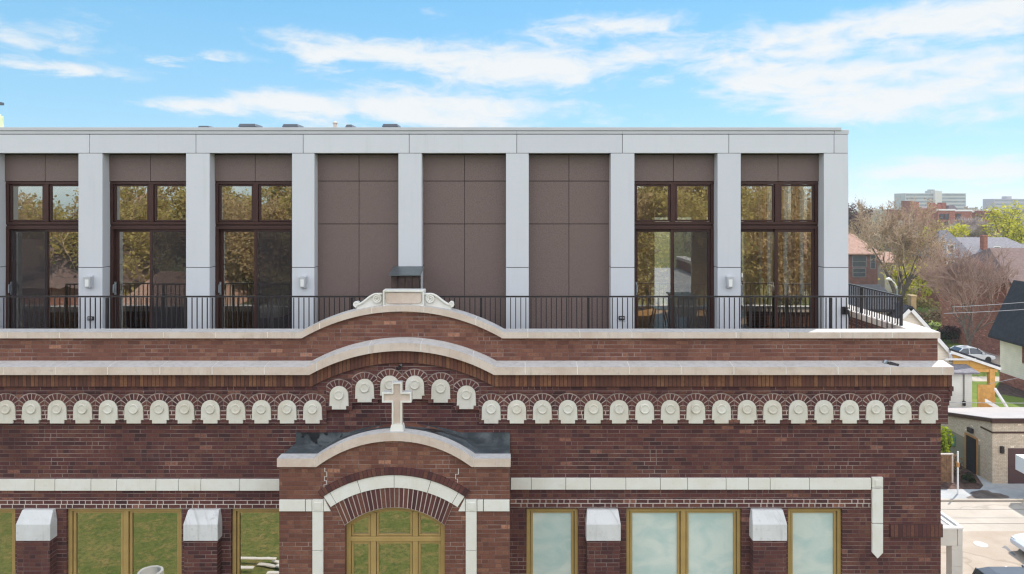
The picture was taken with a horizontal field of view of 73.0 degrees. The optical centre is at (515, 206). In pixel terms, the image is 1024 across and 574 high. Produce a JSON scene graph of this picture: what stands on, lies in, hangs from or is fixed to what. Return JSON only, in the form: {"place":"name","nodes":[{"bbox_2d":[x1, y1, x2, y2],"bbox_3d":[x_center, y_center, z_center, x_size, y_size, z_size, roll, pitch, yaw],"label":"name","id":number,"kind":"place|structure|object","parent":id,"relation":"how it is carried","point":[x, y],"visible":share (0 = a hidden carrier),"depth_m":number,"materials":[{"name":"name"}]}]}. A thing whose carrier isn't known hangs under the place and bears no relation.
{"place":"outdoors","nodes":[
{"label":"outdoors","id":0,"kind":"place"},
{"bbox_2d":[0,102,3,126],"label":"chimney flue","id":1,"kind":"object","parent":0,"point":[1,119],"visible":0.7,"depth_m":16.85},
{"bbox_2d":[0,256,953,573],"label":"church building","id":2,"kind":"structure","parent":0,"point":[502,452],"depth_m":12.36,"materials":[{"name":"brick"}]},
{"bbox_2d":[0,509,14,573],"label":"window","id":3,"kind":"structure","parent":2,"relation":"in","point":[7,516],"depth_m":12.47,"materials":[{"name":"green glass"}]},
{"bbox_2d":[68,509,181,573],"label":"window","id":4,"kind":"structure","parent":2,"relation":"in","point":[100,541],"depth_m":12.47,"materials":[{"name":"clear glass"}]},
{"bbox_2d":[0,296,367,328],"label":"roof railing","id":5,"kind":"object","parent":2,"relation":"on","point":[185,313],"visible":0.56,"depth_m":12.98,"materials":[{"name":"black metal"}]},
{"bbox_2d":[232,509,278,573],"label":"window","id":6,"kind":"structure","parent":2,"relation":"in","point":[255,541],"depth_m":12.47,"materials":[{"name":"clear glass"}]},
{"bbox_2d":[346,508,444,573],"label":"porch window","id":7,"kind":"structure","parent":2,"relation":"in","point":[385,540],"depth_m":11.61,"materials":[{"name":"clear glass"}]},
{"bbox_2d":[382,381,412,430],"bbox_3d":[-1.981,3.334,11.565,0.488,0.811,0.188,0,0,0],"label":"stone cross","id":8,"kind":"object","parent":2,"relation":"on","point":[397,396],"visible":1,"depth_m":11.52,"materials":[{"name":"stone"}]},
{"bbox_2d":[389,266,423,288],"bbox_3d":[-2.107,1.963,13.350,0.622,1.574,0.400,0,0,0],"label":"vent box","id":9,"kind":"object","parent":2,"relation":"on","point":[405,277],"visible":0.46,"depth_m":13.20,"materials":[{"name":"metal"}]},
{"bbox_2d":[0,127,848,328],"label":"rooftop penthouse","id":10,"kind":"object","parent":2,"relation":"on","point":[364,211],"visible":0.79,"depth_m":13.96,"materials":[{"name":"grey metal"}]},
{"bbox_2d":[5,181,77,224],"bbox_3d":[-9.498,-0.065,14.040,1.632,0.871,0.120,0,0,0],"label":"transom window","id":11,"kind":"structure","parent":10,"relation":"in","point":[47,189],"depth_m":13.98,"materials":[{"name":"brown metal"}]},
{"bbox_2d":[6,226,77,328],"bbox_3d":[-9.498,1.562,14.037,1.632,2.317,0.207,0,0,0],"label":"sliding door","id":12,"kind":"structure","parent":10,"relation":"in","point":[11,231],"depth_m":14.01,"materials":[{"name":"brown metal"}]},
{"bbox_2d":[83,275,92,287],"bbox_3d":[-8.444,1.495,13.664,0.139,0.250,0.127,0,0,0],"label":"wall lamp","id":13,"kind":"object","parent":10,"relation":"attached to","point":[88,281],"visible":1,"depth_m":13.62,"materials":[{"name":"grey metal"}]},
{"bbox_2d":[110,181,185,224],"bbox_3d":[-7.377,-0.065,14.040,1.659,0.871,0.120,0,0,0],"label":"transom window","id":14,"kind":"structure","parent":10,"relation":"in","point":[152,189],"depth_m":13.98,"materials":[{"name":"brown metal"}]},
{"bbox_2d":[110,226,186,328],"bbox_3d":[-7.377,1.562,14.037,1.659,2.317,0.207,0,0,0],"label":"sliding door","id":15,"kind":"structure","parent":10,"relation":"in","point":[115,231],"depth_m":14.01,"materials":[{"name":"brown metal"}]},
{"bbox_2d":[127,294,183,328],"bbox_3d":[-7.906,2.300,15.325,1.481,0.800,0.850,0,0,0],"label":"sofa","id":16,"kind":"object","parent":10,"relation":"on","point":[158,312],"visible":0.34,"depth_m":14.90,"materials":[{"name":"black fabric"}]},
{"bbox_2d":[238,124,262,126],"bbox_3d":[-5.913,-1.540,15.450,0.396,0.554,0.492,0,0,0],"label":"roof vent","id":17,"kind":"object","parent":10,"relation":"on","point":[248,125],"visible":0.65,"depth_m":15.21,"materials":[{"name":"grey metal"}]},
{"bbox_2d":[215,181,291,224],"bbox_3d":[-5.262,-0.065,14.040,1.635,0.871,0.120,0,0,0],"label":"transom window","id":18,"kind":"structure","parent":10,"relation":"in","point":[256,187],"depth_m":13.98,"materials":[{"name":"brown metal"}]},
{"bbox_2d":[215,226,292,328],"bbox_3d":[-5.262,1.562,14.037,1.635,2.317,0.207,0,0,0],"label":"sliding door","id":19,"kind":"structure","parent":10,"relation":"in","point":[219,232],"depth_m":14.01,"materials":[{"name":"brown metal"}]},
{"bbox_2d":[260,295,289,328],"bbox_3d":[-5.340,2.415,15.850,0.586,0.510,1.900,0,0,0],"label":"armchair","id":20,"kind":"object","parent":10,"relation":"on","point":[276,314],"visible":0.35,"depth_m":14.92,"materials":[{"name":"black plastic"}]},
{"bbox_2d":[282,124,303,126],"bbox_3d":[-4.964,-1.537,15.450,0.361,0.546,0.492,0,0,0],"label":"roof vent","id":21,"kind":"object","parent":10,"relation":"on","point":[290,125],"visible":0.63,"depth_m":15.21,"materials":[{"name":"grey metal"}]},
{"bbox_2d":[299,275,306,287],"bbox_3d":[-4.206,1.495,13.664,0.139,0.250,0.127,0,0,0],"label":"wall lamp","id":22,"kind":"object","parent":10,"relation":"attached to","point":[302,281],"visible":1,"depth_m":13.61,"materials":[{"name":"grey metal"}]},
{"bbox_2d":[382,124,400,126],"bbox_3d":[-2.768,-1.538,15.450,0.361,0.550,0.492,0,0,0],"label":"roof vent","id":23,"kind":"object","parent":10,"relation":"on","point":[390,125],"visible":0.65,"depth_m":15.21,"materials":[{"name":"grey metal"}]},
{"bbox_2d":[644,287,667,327],"bbox_3d":[3.198,2.281,15.600,0.540,0.885,0.460,0,0,0],"label":"shell chair","id":24,"kind":"object","parent":10,"relation":"on","point":[650,302],"visible":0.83,"depth_m":15.55,"materials":[{"name":"white plastic"}]},
{"bbox_2d":[634,181,713,224],"bbox_3d":[3.175,-0.065,14.040,1.651,0.871,0.120,0,0,0],"label":"transom window","id":25,"kind":"structure","parent":10,"relation":"in","point":[672,187],"depth_m":13.98,"materials":[{"name":"brown metal"}]},
{"bbox_2d":[634,226,713,328],"bbox_3d":[3.175,1.562,14.037,1.651,2.317,0.207,0,0,0],"label":"sliding door","id":26,"kind":"structure","parent":10,"relation":"in","point":[709,229],"depth_m":14.01,"materials":[{"name":"brown metal"}]},
{"bbox_2d":[666,292,698,328],"bbox_3d":[3.716,2.345,15.500,0.534,0.750,0.800,0,0,0],"label":"dining table","id":27,"kind":"object","parent":10,"relation":"on","point":[685,304],"visible":0.7,"depth_m":15.14,"materials":[{"name":"plastic"}]},
{"bbox_2d":[689,300,706,324],"bbox_3d":[4.178,2.281,15.600,0.540,0.885,0.460,0,0,0],"label":"shell chair","id":28,"kind":"object","parent":10,"relation":"on","point":[705,307],"visible":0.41,"depth_m":15.71,"materials":[{"name":"brown plastic"}]},
{"bbox_2d":[726,275,733,287],"bbox_3d":[4.222,1.495,13.664,0.139,0.250,0.127,0,0,0],"label":"wall lamp","id":29,"kind":"object","parent":10,"relation":"attached to","point":[729,281],"visible":1,"depth_m":13.61,"materials":[{"name":"grey metal"}]},
{"bbox_2d":[746,295,809,328],"bbox_3d":[5.758,2.300,15.175,1.148,0.800,0.850,0,0,0],"label":"sofa","id":30,"kind":"object","parent":10,"relation":"on","point":[783,313],"visible":0.63,"depth_m":14.75,"materials":[{"name":"black fabric"}]},
{"bbox_2d":[740,226,817,328],"bbox_3d":[5.286,1.562,14.037,1.651,2.317,0.207,0,0,0],"label":"sliding door","id":31,"kind":"structure","parent":10,"relation":"in","point":[813,229],"depth_m":14.01,"materials":[{"name":"brown metal"}]},
{"bbox_2d":[741,181,817,224],"bbox_3d":[5.286,-0.065,14.040,1.651,0.871,0.120,0,0,0],"label":"transom window","id":32,"kind":"structure","parent":10,"relation":"in","point":[776,189],"depth_m":13.98,"materials":[{"name":"brown metal"}]},
{"bbox_2d":[783,270,790,294],"bbox_3d":[6.412,2.100,16.300,0.270,1.241,0.260,0,0,0],"label":"floor lamp","id":33,"kind":"object","parent":10,"relation":"on","point":[787,273],"visible":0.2,"depth_m":16.29,"materials":[{"name":"brown plastic"}]},
{"bbox_2d":[842,307,850,318],"bbox_3d":[6.513,2.103,13.644,0.109,0.223,0.167,0,0,0],"label":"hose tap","id":34,"kind":"object","parent":10,"relation":"attached to","point":[844,311],"visible":0.73,"depth_m":13.65,"materials":[{"name":"black metal"}]},
{"bbox_2d":[526,509,577,573],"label":"window","id":35,"kind":"structure","parent":2,"relation":"in","point":[551,534],"depth_m":12.47,"materials":[{"name":"glass"}]},
{"bbox_2d":[439,296,902,328],"bbox_3d":[2.525,2.216,12.990,9.456,1.068,0.044,0,0,0],"label":"roof railing","id":36,"kind":"object","parent":2,"relation":"on","point":[750,313],"visible":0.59,"depth_m":12.98,"materials":[{"name":"black metal"}]},
{"bbox_2d":[626,509,740,573],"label":"window","id":37,"kind":"structure","parent":2,"relation":"in","point":[658,541],"depth_m":12.47,"materials":[{"name":"clear glass"}]},
{"bbox_2d":[788,509,840,573],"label":"window","id":38,"kind":"structure","parent":2,"relation":"in","point":[814,535],"depth_m":12.47,"materials":[{"name":"glass"}]},
{"bbox_2d":[848,283,901,322],"bbox_3d":[7.253,2.216,16.575,0.044,1.068,7.050,0,0,0],"label":"roof railing","id":39,"kind":"object","parent":2,"relation":"on","point":[860,291],"visible":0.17,"depth_m":14.19,"materials":[{"name":"black metal"}]},
{"bbox_2d":[882,359,898,365],"bbox_3d":[6.641,2.803,12.265,0.264,0.144,0.100,0,0,33],"label":"floodlight","id":40,"kind":"object","parent":2,"relation":"on","point":[884,361],"visible":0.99,"depth_m":12.24,"materials":[{"name":"metal"}]},
{"bbox_2d":[0,0,1023,208],"label":"sky","id":41,"kind":"structure","parent":0,"point":[928,94],"materials":[{"name":"blue"}]},
{"bbox_2d":[655,209,1023,484],"bbox_3d":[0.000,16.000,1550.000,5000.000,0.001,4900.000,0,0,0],"label":"ground","id":42,"kind":"structure","parent":0,"point":[662,256],"depth_m":268.09,"materials":[{"name":"green plant"}]},
{"bbox_2d":[655,206,1023,253],"bbox_3d":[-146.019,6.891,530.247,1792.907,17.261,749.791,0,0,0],"label":"distant trees","id":43,"kind":"object","parent":42,"relation":"on","point":[687,245],"visible":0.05,"depth_m":253.57,"materials":[{"name":"green plant"}]},
{"bbox_2d":[848,203,874,235],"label":"plum tree","id":44,"kind":"object","parent":42,"relation":"on","point":[851,217],"visible":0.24,"depth_m":167.67,"materials":[{"name":"grey plant"}]},
{"bbox_2d":[851,206,894,251],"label":"bare tree","id":45,"kind":"object","parent":42,"relation":"on","point":[870,233],"visible":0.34,"depth_m":154.98,"materials":[{"name":"brown plant"}]},
{"bbox_2d":[886,212,944,256],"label":"bare tree","id":46,"kind":"object","parent":42,"relation":"on","point":[912,226],"visible":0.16,"depth_m":160.75,"materials":[{"name":"brown plant"}]},
{"bbox_2d":[848,284,1007,406],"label":"unfinished house","id":47,"kind":"structure","parent":42,"relation":"on","point":[966,366],"depth_m":49.40,"materials":[{"name":"orange"}]},
{"bbox_2d":[894,189,965,209],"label":"tower block","id":48,"kind":"structure","parent":42,"relation":"on","point":[957,201],"depth_m":620.00,"materials":[{"name":"white concrete"}]},
{"bbox_2d":[886,201,999,248],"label":"brick apartments","id":49,"kind":"structure","parent":42,"relation":"on","point":[946,213],"depth_m":242.87,"materials":[{"name":"red brick"}]},
{"bbox_2d":[943,209,992,236],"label":"leafy tree","id":50,"kind":"object","parent":42,"relation":"on","point":[977,214],"visible":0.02,"depth_m":195.39,"materials":[{"name":"green plant"}]},
{"bbox_2d":[951,215,1000,236],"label":"bare tree","id":51,"kind":"object","parent":42,"relation":"on","point":[975,229],"visible":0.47,"depth_m":148.97,"materials":[{"name":"grey plant"}]},
{"bbox_2d":[941,407,1023,483],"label":"brick garage","id":52,"kind":"structure","parent":42,"relation":"on","point":[988,444],"depth_m":40.57,"materials":[{"name":"beige brick"}]},
{"bbox_2d":[964,432,977,474],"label":"door","id":53,"kind":"structure","parent":52,"relation":"in","point":[970,442],"depth_m":41.66,"materials":[{"name":"black metal"}]},
{"bbox_2d":[1008,448,1023,483],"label":"garage door","id":54,"kind":"structure","parent":52,"relation":"in","point":[1014,476],"depth_m":39.87,"materials":[{"name":"brown metal"}]},
{"bbox_2d":[1015,454,1023,473],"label":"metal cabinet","id":55,"kind":"object","parent":54,"relation":"attached to","point":[1019,462],"visible":1,"depth_m":37.87,"materials":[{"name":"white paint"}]},
{"bbox_2d":[941,499,1023,501],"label":"kerb","id":56,"kind":"structure","parent":42,"relation":"on","point":[982,500],"depth_m":37.46,"materials":[{"name":"concrete"}]},
{"bbox_2d":[983,196,1023,214],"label":"tower block","id":57,"kind":"structure","parent":42,"relation":"on","point":[1006,200],"depth_m":720.00,"materials":[{"name":"white concrete"}]},
{"bbox_2d":[848,232,881,283],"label":"pink roofed house","id":58,"kind":"structure","parent":0,"point":[862,266],"depth_m":112.00,"materials":[{"name":"red brick"}]},
{"bbox_2d":[852,268,865,276],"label":"window","id":59,"kind":"structure","parent":58,"relation":"in","point":[856,272],"depth_m":111.94,"materials":[{"name":"grey glass"}]},
{"bbox_2d":[852,256,866,266],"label":"window","id":60,"kind":"structure","parent":58,"relation":"in","point":[857,261],"depth_m":111.94,"materials":[{"name":"grey glass"}]},
{"bbox_2d":[870,255,875,268],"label":"window","id":61,"kind":"structure","parent":58,"relation":"in","point":[872,263],"depth_m":111.94,"materials":[{"name":"grey glass"}]},
{"bbox_2d":[878,252,905,295],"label":"stucco house","id":62,"kind":"structure","parent":0,"point":[882,282],"depth_m":118.74,"materials":[{"name":"white"}]},
{"bbox_2d":[912,230,971,308],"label":"grey roofed house","id":63,"kind":"structure","parent":0,"point":[933,296],"depth_m":109.51,"materials":[{"name":"grey"}]},
{"bbox_2d":[941,465,982,488],"bbox_3d":[25.956,15.990,40.901,2.757,0.001,5.844,0,0,31],"label":"planting bed","id":64,"kind":"object","parent":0,"point":[963,484],"visible":0.2,"depth_m":39.90,"materials":[{"name":"brown soil"}]},
{"bbox_2d":[941,453,953,482],"bbox_3d":[24.543,15.145,40.015,1.457,1.711,0.110,0,0,0],"label":"timber fence","id":65,"kind":"object","parent":64,"relation":"on","point":[946,467],"visible":0.54,"depth_m":40.00,"materials":[{"name":"wood"}]},
{"bbox_2d":[941,425,953,452],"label":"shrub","id":66,"kind":"object","parent":64,"relation":"on","point":[946,443],"visible":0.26,"depth_m":41.14,"materials":[{"name":"green plant"}]},
{"bbox_2d":[947,452,964,472],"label":"shrub","id":67,"kind":"object","parent":64,"relation":"on","point":[954,461],"visible":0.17,"depth_m":41.06,"materials":[{"name":"green plant"}]},
{"bbox_2d":[960,472,976,482],"bbox_3d":[26.122,15.743,40.069,0.821,0.551,0.977,0,0,18],"label":"shrub","id":68,"kind":"object","parent":64,"relation":"on","point":[967,477],"visible":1,"depth_m":39.87,"materials":[{"name":"green plant"}]},
{"bbox_2d":[908,286,1023,406],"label":"lawn","id":69,"kind":"structure","parent":0,"point":[1011,401],"depth_m":61.39,"materials":[{"name":"green plant"}]},
{"bbox_2d":[848,196,961,300],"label":"bare tree","id":70,"kind":"object","parent":69,"relation":"on","point":[909,245],"visible":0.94,"depth_m":94.58,"materials":[{"name":"brown plant"}]},
{"bbox_2d":[878,256,938,310],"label":"leafy tree","id":71,"kind":"object","parent":69,"relation":"on","point":[913,283],"visible":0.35,"depth_m":104.48,"materials":[{"name":"green plant"}]},
{"bbox_2d":[889,292,940,308],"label":"hedge","id":72,"kind":"object","parent":69,"relation":"on","point":[922,302],"visible":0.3,"depth_m":98.91,"materials":[{"name":"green plant"}]},
{"bbox_2d":[917,306,941,326],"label":"hedge","id":73,"kind":"object","parent":69,"relation":"on","point":[935,316],"visible":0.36,"depth_m":91.90,"materials":[{"name":"green plant"}]},
{"bbox_2d":[917,220,971,236],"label":"leafy tree","id":74,"kind":"object","parent":69,"relation":"on","point":[953,232],"visible":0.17,"depth_m":143.66,"materials":[{"name":"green plant"}]},
{"bbox_2d":[935,324,961,342],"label":"bush","id":75,"kind":"object","parent":69,"relation":"on","point":[949,328],"visible":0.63,"depth_m":80.79,"materials":[{"name":"green plant"}]},
{"bbox_2d":[939,330,957,340],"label":"bush","id":76,"kind":"object","parent":69,"relation":"on","point":[945,337],"visible":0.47,"depth_m":80.31,"materials":[{"name":"green plant"}]},
{"bbox_2d":[908,242,1020,346],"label":"bare tree","id":77,"kind":"object","parent":69,"relation":"on","point":[959,275],"visible":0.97,"depth_m":72.25,"materials":[{"name":"brown plant"}]},
{"bbox_2d":[939,248,1023,355],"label":"brick house","id":78,"kind":"structure","parent":69,"relation":"on","point":[982,340],"depth_m":76.84,"materials":[{"name":"brown"}]},
{"bbox_2d":[978,199,1023,243],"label":"leafy tree","id":79,"kind":"object","parent":69,"relation":"on","point":[1014,229],"visible":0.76,"depth_m":138.84,"materials":[{"name":"green plant"}]},
{"bbox_2d":[995,383,1023,397],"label":"flower bed","id":80,"kind":"object","parent":69,"relation":"on","point":[1004,389],"visible":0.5,"depth_m":59.72,"materials":[{"name":"soil"}]},
{"bbox_2d":[949,402,984,402],"bbox_3d":[28.708,10.930,38.498,9.793,0.092,0.040,0,0,0],"label":"utility wire","id":81,"kind":"object","parent":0,"point":[966,402],"visible":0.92,"depth_m":38.48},
{"bbox_2d":[949,350,999,364],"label":"street","id":82,"kind":"structure","parent":0,"point":[996,360],"depth_m":72.20,"materials":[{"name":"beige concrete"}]},
{"bbox_2d":[886,277,897,298],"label":"street lamp","id":83,"kind":"object","parent":82,"relation":"on","point":[889,278],"visible":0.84,"depth_m":69.95,"materials":[{"name":"white metal"}]},
{"bbox_2d":[949,345,994,361],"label":"parked car","id":84,"kind":"object","parent":82,"relation":"on","point":[973,351],"visible":0.59,"depth_m":70.74,"materials":[{"name":"grey paint"}]},
{"bbox_2d":[941,531,1023,573],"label":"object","id":85,"kind":"object","parent":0,"point":[994,553],"depth_m":31.95,"materials":[{"name":"beige concrete"}]},
{"bbox_2d":[973,541,987,546],"bbox_3d":[21.976,15.983,32.719,0.600,0.014,0.600,0,0,0],"label":"manhole cover","id":86,"kind":"object","parent":85,"relation":"on","point":[979,544],"visible":1,"depth_m":32.69,"materials":[{"name":"metal"}]},
{"bbox_2d":[972,565,1023,573],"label":"parked car","id":87,"kind":"object","parent":85,"relation":"on","point":[1002,570],"visible":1,"depth_m":27.06,"materials":[{"name":"grey paint"}]},
{"bbox_2d":[1002,546,1015,555],"bbox_3d":[22.903,15.985,32.119,0.316,0.001,0.969,0,0,0],"label":"tar streak","id":88,"kind":"object","parent":85,"relation":"on","point":[1009,550],"visible":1,"depth_m":32.17,"materials":[{"name":"concrete"}]},
{"bbox_2d":[1010,533,1023,550],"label":"parked car","id":89,"kind":"object","parent":85,"relation":"on","point":[1016,540],"visible":1,"depth_m":31.87,"materials":[{"name":"white paint"}]},
{"bbox_2d":[941,502,1023,530],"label":"alley","id":90,"kind":"structure","parent":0,"point":[985,512],"depth_m":35.90,"materials":[{"name":"concrete"}]},
{"bbox_2d":[941,511,963,573],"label":"entrance canopy","id":91,"kind":"object","parent":90,"relation":"on","point":[952,539],"visible":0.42,"depth_m":27.04,"materials":[{"name":"white metal"}]},
{"bbox_2d":[958,523,1023,523],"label":"pavement joint","id":92,"kind":"object","parent":90,"relation":"on","point":[990,523],"depth_m":34.88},
{"bbox_2d":[941,483,1023,498],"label":"pavement","id":93,"kind":"structure","parent":0,"point":[1013,491],"depth_m":38.78,"materials":[{"name":"grey concrete"}]},
{"bbox_2d":[956,451,959,493],"bbox_3d":[24.582,14.821,38.500,0.120,2.358,0.120,0,0,0],"label":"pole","id":94,"kind":"object","parent":93,"relation":"on","point":[957,464],"visible":1,"depth_m":38.47,"materials":[{"name":"white metal"}]},
{"bbox_2d":[966,490,1008,501],"bbox_3d":[25.834,15.983,38.261,2.538,0.001,1.232,0,0,-14],"label":"gravel patch","id":95,"kind":"object","parent":93,"relation":"on","point":[983,494],"visible":1,"depth_m":38.23,"materials":[{"name":"grey gravel"}]},
{"bbox_2d":[944,309,1023,313],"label":"utility wire","id":96,"kind":"object","parent":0,"point":[985,311],"visible":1,"depth_m":46.74,"materials":[{"name":"grey metal"}]},
{"bbox_2d":[972,377,998,380],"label":"footpath","id":97,"kind":"structure","parent":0,"point":[981,378],"depth_m":64.05,"materials":[{"name":"concrete"}]},
{"bbox_2d":[977,475,995,489],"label":"walkway","id":98,"kind":"structure","parent":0,"point":[986,484],"depth_m":39.88,"materials":[{"name":"grey concrete"}]},
{"bbox_2d":[955,235,1023,254],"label":"plum house","id":99,"kind":"structure","parent":0,"point":[981,243],"depth_m":124.04,"materials":[{"name":"brick"}]},
{"bbox_2d":[957,302,1023,306],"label":"utility wire","id":100,"kind":"object","parent":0,"point":[990,304],"visible":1,"depth_m":46.76,"materials":[{"name":"grey metal"}]},
{"bbox_2d":[988,280,1023,390],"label":"beige house","id":101,"kind":"structure","parent":0,"point":[1007,329],"depth_m":61.73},
{"bbox_2d":[1022,347,1023,363],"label":"window","id":102,"kind":"structure","parent":101,"relation":"in","point":[1022,347],"depth_m":60.02,"materials":[{"name":"white"}]}
]}

